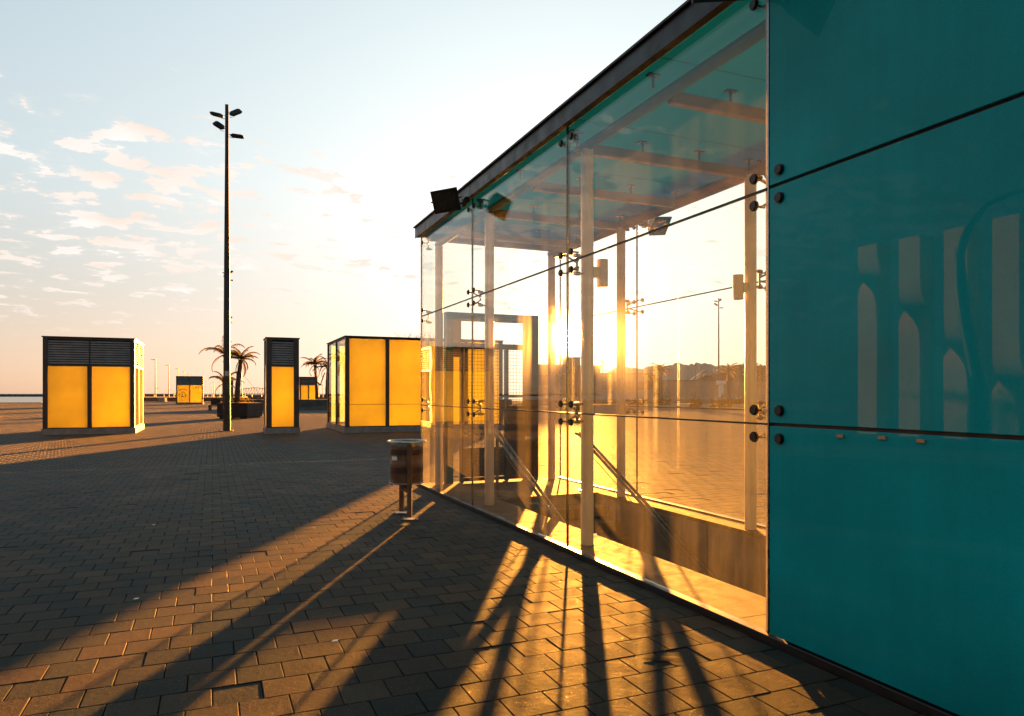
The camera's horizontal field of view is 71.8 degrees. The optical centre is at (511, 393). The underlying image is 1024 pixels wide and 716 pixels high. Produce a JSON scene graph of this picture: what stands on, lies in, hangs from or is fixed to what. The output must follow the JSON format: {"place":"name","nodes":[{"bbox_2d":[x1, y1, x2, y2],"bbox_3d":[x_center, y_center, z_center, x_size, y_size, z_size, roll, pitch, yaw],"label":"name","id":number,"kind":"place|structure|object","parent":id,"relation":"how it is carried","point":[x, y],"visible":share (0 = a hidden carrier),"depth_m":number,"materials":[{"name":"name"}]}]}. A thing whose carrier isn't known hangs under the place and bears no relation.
{"place":"outdoors","nodes":[
{"label":"outdoors","id":0,"kind":"place"},
{"bbox_2d":[0,394,521,401],"bbox_3d":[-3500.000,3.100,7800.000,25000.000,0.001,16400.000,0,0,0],"label":"sea","id":1,"kind":"structure","parent":0,"point":[21,399],"depth_m":435.27,"materials":[{"name":"teal liquid"}]},
{"bbox_2d":[0,394,175,396],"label":"breakwater","id":2,"kind":"object","parent":1,"relation":"in","point":[21,395],"visible":0.27,"depth_m":690.00,"materials":[{"name":"stone"}]},
{"bbox_2d":[241,388,263,396],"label":"truss bridge","id":3,"kind":"structure","parent":1,"relation":"in","point":[253,390],"depth_m":519.87,"materials":[{"name":"metal"}]},
{"bbox_2d":[318,373,324,395],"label":"harbour crane","id":4,"kind":"object","parent":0,"point":[320,384],"visible":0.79,"depth_m":459.82,"materials":[{"name":"white metal"}]},
{"bbox_2d":[143,395,521,396],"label":"quay","id":5,"kind":"structure","parent":0,"point":[254,396],"depth_m":560.00,"materials":[{"name":"concrete"}]},
{"bbox_2d":[240,399,511,409],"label":"wall","id":6,"kind":"structure","parent":0,"point":[312,404],"depth_m":64.15,"materials":[{"name":"concrete"}]},
{"bbox_2d":[0,0,765,534],"label":"sky","id":7,"kind":"structure","parent":0,"point":[112,153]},
{"bbox_2d":[395,333,434,337],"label":"dry weeds","id":8,"kind":"object","parent":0,"point":[416,335],"visible":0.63,"depth_m":28.30,"materials":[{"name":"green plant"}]},
{"bbox_2d":[0,401,926,715],"bbox_3d":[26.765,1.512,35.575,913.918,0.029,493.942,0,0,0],"label":"plaza paving","id":9,"kind":"structure","parent":0,"point":[152,569],"depth_m":5.38,"materials":[{"name":"tile"}]},
{"bbox_2d":[0,402,175,402],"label":"quay kerb","id":10,"kind":"structure","parent":9,"relation":"on","point":[42,402],"depth_m":110.96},
{"bbox_2d":[41,336,144,434],"bbox_3d":[-16.312,-0.285,27.785,3.020,3.590,3.780,0,0,-23],"label":"amber kiosk","id":11,"kind":"object","parent":9,"relation":"on","point":[92,385],"visible":1,"depth_m":26.14,"materials":[{"name":"glass"}]},
{"bbox_2d":[151,358,158,396],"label":"street light","id":12,"kind":"object","parent":9,"relation":"on","point":[155,376],"visible":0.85,"depth_m":164.91,"materials":[{"name":"paint"}]},
{"bbox_2d":[158,398,166,401],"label":"mooring block","id":13,"kind":"structure","parent":9,"relation":"on","point":[162,399],"depth_m":117.60,"materials":[{"name":"concrete"}]},
{"bbox_2d":[168,364,168,396],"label":"street light","id":14,"kind":"object","parent":9,"relation":"on","point":[168,380],"visible":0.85,"depth_m":199.90,"materials":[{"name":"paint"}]},
{"bbox_2d":[176,376,203,403],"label":"amber kiosk","id":15,"kind":"object","parent":9,"relation":"on","point":[189,389],"visible":1,"depth_m":97.65,"materials":[{"name":"metal"}]},
{"bbox_2d":[208,399,220,410],"bbox_3d":[-26.110,1.010,62.010,0.840,0.980,0.620,0,0,0],"label":"seat","id":16,"kind":"object","parent":9,"relation":"on","point":[214,402],"visible":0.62,"depth_m":62.26,"materials":[{"name":"metal"}]},
{"bbox_2d":[210,104,243,430],"bbox_3d":[-11.466,-5.051,28.436,1.311,13.098,0.551,0,0,-20],"label":"lamp post","id":17,"kind":"object","parent":9,"relation":"on","point":[226,376],"visible":1,"depth_m":28.31,"materials":[{"name":"metal"}]},
{"bbox_2d":[225,383,227,392],"bbox_3d":[-11.414,-0.200,28.273,0.120,0.400,0.014,0,0,-20],"label":"access door","id":18,"kind":"structure","parent":17,"relation":"in","point":[226,384],"depth_m":28.26,"materials":[{"name":"metal"}]},
{"bbox_2d":[143,397,324,401],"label":"parapet","id":19,"kind":"structure","parent":9,"relation":"on","point":[169,399],"depth_m":128.60,"materials":[{"name":"grey concrete"}]},
{"bbox_2d":[217,402,261,418],"bbox_3d":[-16.552,1.028,43.012,1.950,0.945,1.800,0,0,9],"label":"planter","id":20,"kind":"object","parent":9,"relation":"on","point":[244,410],"visible":0.88,"depth_m":42.23,"materials":[{"name":"black metal"}]},
{"bbox_2d":[199,336,244,402],"bbox_3d":[-17.689,-1.404,43.110,2.620,4.112,2.661,0,0,-24],"label":"palm tree","id":21,"kind":"object","parent":20,"relation":"in","point":[220,349],"visible":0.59,"depth_m":43.17,"materials":[{"name":"green plant"}]},
{"bbox_2d":[209,371,242,402],"bbox_3d":[-17.334,-0.353,42.856,1.993,2.010,2.027,0,0,0],"label":"palm tree","id":22,"kind":"object","parent":20,"relation":"in","point":[221,379],"visible":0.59,"depth_m":42.75,"materials":[{"name":"green plant"}]},
{"bbox_2d":[220,346,259,402],"bbox_3d":[-16.612,-1.115,43.058,2.108,3.532,2.139,0,0,41],"label":"palm tree","id":23,"kind":"object","parent":20,"relation":"in","point":[241,361],"visible":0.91,"depth_m":42.90,"materials":[{"name":"green plant"}]},
{"bbox_2d":[231,395,253,402],"bbox_3d":[-16.476,0.292,42.902,1.579,0.525,1.160,0,0,0],"label":"shrub","id":24,"kind":"object","parent":20,"relation":"on","point":[243,397],"visible":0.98,"depth_m":42.77,"materials":[{"name":"green plant"}]},
{"bbox_2d":[263,337,299,433],"bbox_3d":[-8.855,-0.295,27.119,1.250,3.610,1.430,0,0,-23],"label":"amber kiosk","id":25,"kind":"object","parent":9,"relation":"on","point":[281,385],"visible":0.99,"depth_m":26.55,"materials":[{"name":"glass"}]},
{"bbox_2d":[299,377,314,398],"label":"amber kiosk","id":26,"kind":"object","parent":9,"relation":"on","point":[306,387],"visible":0.47,"depth_m":82.38,"materials":[{"name":"metal"}]},
{"bbox_2d":[301,354,326,398],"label":"palm tree","id":27,"kind":"object","parent":9,"relation":"on","point":[314,361],"visible":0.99,"depth_m":77.88,"materials":[{"name":"green plant"}]},
{"bbox_2d":[313,356,326,398],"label":"palm tree","id":28,"kind":"object","parent":9,"relation":"on","point":[325,365],"visible":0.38,"depth_m":78.87,"materials":[{"name":"green plant"}]},
{"bbox_2d":[387,439,425,519],"bbox_3d":[-1.285,1.032,8.620,0.474,0.928,0.584,0,0,0],"label":"litter bin","id":29,"kind":"object","parent":9,"relation":"on","point":[406,464],"visible":1,"depth_m":8.45,"materials":[{"name":"black metal"}]},
{"bbox_2d":[326,335,503,432],"bbox_3d":[-4.247,-0.345,30.186,6.530,3.710,4.680,0,0,-23],"label":"amber kiosk","id":30,"kind":"object","parent":9,"relation":"on","point":[373,383],"visible":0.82,"depth_m":27.80,"materials":[{"name":"glass"}]},
{"bbox_2d":[562,357,580,400],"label":"harbour building","id":31,"kind":"structure","parent":9,"relation":"on","point":[574,362],"depth_m":132.00,"materials":[{"name":"concrete"}]},
{"bbox_2d":[569,369,572,381],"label":"window","id":32,"kind":"structure","parent":31,"relation":"in","point":[570,370],"depth_m":131.96,"materials":[{"name":"glass"}]},
{"bbox_2d":[573,369,577,381],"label":"window","id":33,"kind":"structure","parent":31,"relation":"in","point":[575,371],"depth_m":131.96,"materials":[{"name":"glass"}]},
{"bbox_2d":[632,397,647,404],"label":"bush","id":34,"kind":"object","parent":9,"relation":"on","point":[644,402],"visible":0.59,"depth_m":91.92,"materials":[{"name":"green plant"}]},
{"bbox_2d":[641,372,663,403],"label":"palm tree","id":35,"kind":"object","parent":9,"relation":"on","point":[655,378],"visible":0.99,"depth_m":99.90,"materials":[{"name":"green plant"}]},
{"bbox_2d":[542,404,764,406],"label":"road kerb","id":36,"kind":"structure","parent":9,"relation":"on","point":[656,406],"depth_m":80.00,"materials":[{"name":"grey concrete"}]},
{"bbox_2d":[650,363,671,402],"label":"palm tree","id":37,"kind":"object","parent":9,"relation":"on","point":[661,369],"visible":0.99,"depth_m":99.78,"materials":[{"name":"green plant"}]},
{"bbox_2d":[642,656,680,660],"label":"leaf litter","id":38,"kind":"object","parent":9,"relation":"on","point":[661,658],"visible":1,"depth_m":3.98,"materials":[{"name":"plant"}]},
{"bbox_2d":[653,385,670,404],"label":"bush","id":39,"kind":"object","parent":9,"relation":"on","point":[663,398],"visible":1,"depth_m":91.76,"materials":[{"name":"green plant"}]},
{"bbox_2d":[689,391,701,407],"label":"bush","id":40,"kind":"object","parent":9,"relation":"on","point":[695,402],"visible":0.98,"depth_m":69.84,"materials":[{"name":"green plant"}]},
{"bbox_2d":[413,0,1023,715],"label":"station entrance","id":41,"kind":"object","parent":9,"relation":"on","point":[879,144],"visible":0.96,"depth_m":3.88,"materials":[{"name":"teal glass"}]},
{"bbox_2d":[430,187,469,213],"bbox_3d":[-0.790,-2.446,9.019,0.511,0.320,0.284,0,0,-7],"label":"floodlight","id":42,"kind":"object","parent":41,"relation":"attached to","point":[445,200],"visible":1,"depth_m":8.97,"materials":[{"name":"black metal"}]},
{"bbox_2d":[594,259,607,286],"bbox_3d":[0.861,-1.179,6.915,0.165,0.262,0.110,0,0,-23],"label":"wall light","id":43,"kind":"object","parent":41,"relation":"attached to","point":[601,272],"visible":0.98,"depth_m":6.88,"materials":[{"name":"white paint"}]},
{"bbox_2d":[639,217,671,235],"bbox_3d":[2.077,-2.430,10.229,0.508,0.307,0.268,0,0,-35],"label":"floodlight","id":44,"kind":"object","parent":41,"relation":"attached to","point":[654,223],"visible":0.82,"depth_m":10.20,"materials":[{"name":"black metal"}]},
{"bbox_2d":[691,0,741,2],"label":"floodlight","id":45,"kind":"object","parent":41,"relation":"attached to","point":[699,1],"visible":1,"depth_m":4.16,"materials":[{"name":"black metal"}]},
{"bbox_2d":[733,274,747,299],"bbox_3d":[2.449,-1.139,7.588,0.165,0.262,0.110,0,0,-23],"label":"wall light","id":46,"kind":"object","parent":41,"relation":"attached to","point":[740,287],"visible":1,"depth_m":7.53,"materials":[{"name":"white paint"}]},
{"bbox_2d":[714,298,722,399],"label":"lamp post","id":47,"kind":"object","parent":9,"relation":"on","point":[720,299],"visible":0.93,"depth_m":87.93,"materials":[{"name":"metal"}]},
{"bbox_2d":[710,393,731,407],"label":"bush","id":48,"kind":"object","parent":9,"relation":"on","point":[720,402],"visible":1,"depth_m":73.60,"materials":[{"name":"green plant"}]},
{"bbox_2d":[716,363,741,399],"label":"palm tree","id":49,"kind":"object","parent":9,"relation":"on","point":[729,369],"visible":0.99,"depth_m":119.86,"materials":[{"name":"brown plant"}]},
{"bbox_2d":[728,393,744,404],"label":"bush","id":50,"kind":"object","parent":9,"relation":"on","point":[736,402],"visible":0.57,"depth_m":89.81,"materials":[{"name":"green plant"}]},
{"bbox_2d":[538,364,565,401],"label":"harbour building","id":51,"kind":"structure","parent":0,"point":[542,382],"depth_m":125.00,"materials":[{"name":"concrete"}]},
{"bbox_2d":[538,375,540,385],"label":"window","id":52,"kind":"structure","parent":51,"relation":"in","point":[539,376],"depth_m":124.97,"materials":[{"name":"glass"}]},
{"bbox_2d":[542,375,547,385],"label":"window","id":53,"kind":"structure","parent":51,"relation":"in","point":[544,377],"depth_m":124.97,"materials":[{"name":"glass"}]},
{"bbox_2d":[555,375,557,385],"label":"window","id":54,"kind":"structure","parent":51,"relation":"in","point":[556,376],"depth_m":124.97,"materials":[{"name":"glass"}]},
{"bbox_2d":[558,375,565,385],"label":"window","id":55,"kind":"structure","parent":51,"relation":"in","point":[563,377],"depth_m":124.97,"materials":[{"name":"glass"}]},
{"bbox_2d":[577,365,600,401],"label":"harbour building","id":56,"kind":"structure","parent":0,"point":[597,368],"depth_m":128.00,"materials":[{"name":"concrete"}]},
{"bbox_2d":[596,373,656,401],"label":"harbour building","id":57,"kind":"structure","parent":0,"point":[606,387],"depth_m":122.00,"materials":[{"name":"concrete"}]},
{"bbox_2d":[602,381,609,389],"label":"window","id":58,"kind":"structure","parent":57,"relation":"in","point":[605,384],"depth_m":121.96,"materials":[{"name":"glass"}]},
{"bbox_2d":[613,381,616,389],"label":"window","id":59,"kind":"structure","parent":57,"relation":"in","point":[614,382],"depth_m":121.96,"materials":[{"name":"glass"}]},
{"bbox_2d":[625,381,632,389],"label":"window","id":60,"kind":"structure","parent":57,"relation":"in","point":[628,384],"depth_m":121.96,"materials":[{"name":"glass"}]},
{"bbox_2d":[638,381,643,389],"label":"window","id":61,"kind":"structure","parent":57,"relation":"in","point":[640,383],"depth_m":121.96,"materials":[{"name":"glass"}]},
{"bbox_2d":[647,381,655,389],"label":"window","id":62,"kind":"structure","parent":57,"relation":"in","point":[651,388],"depth_m":121.96,"materials":[{"name":"glass"}]},
{"bbox_2d":[608,362,727,379],"bbox_3d":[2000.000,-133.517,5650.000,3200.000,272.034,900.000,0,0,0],"label":"mountains","id":63,"kind":"structure","parent":0,"point":[679,371],"depth_m":5728.91,"materials":[{"name":"stone"}]},
{"bbox_2d":[657,380,765,401],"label":"boundary wall","id":64,"kind":"structure","parent":0,"point":[683,390],"depth_m":126.00,"materials":[{"name":"concrete"}]},
{"bbox_2d":[716,381,725,405],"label":"ticket booth","id":65,"kind":"object","parent":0,"point":[721,386],"visible":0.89,"depth_m":85.80,"materials":[{"name":"beige"}]},
{"bbox_2d":[688,364,765,379],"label":"hill","id":66,"kind":"structure","parent":0,"point":[715,372],"depth_m":185.67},
{"bbox_2d":[690,370,711,379],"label":"arch canopy","id":67,"kind":"object","parent":66,"relation":"on","point":[704,372],"visible":0.36,"depth_m":189.72,"materials":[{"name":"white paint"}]},
{"bbox_2d":[696,363,765,379],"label":"hillside scrub","id":68,"kind":"object","parent":66,"relation":"on","point":[738,370],"visible":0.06,"depth_m":182.90,"materials":[{"name":"brown plant"}]}
]}

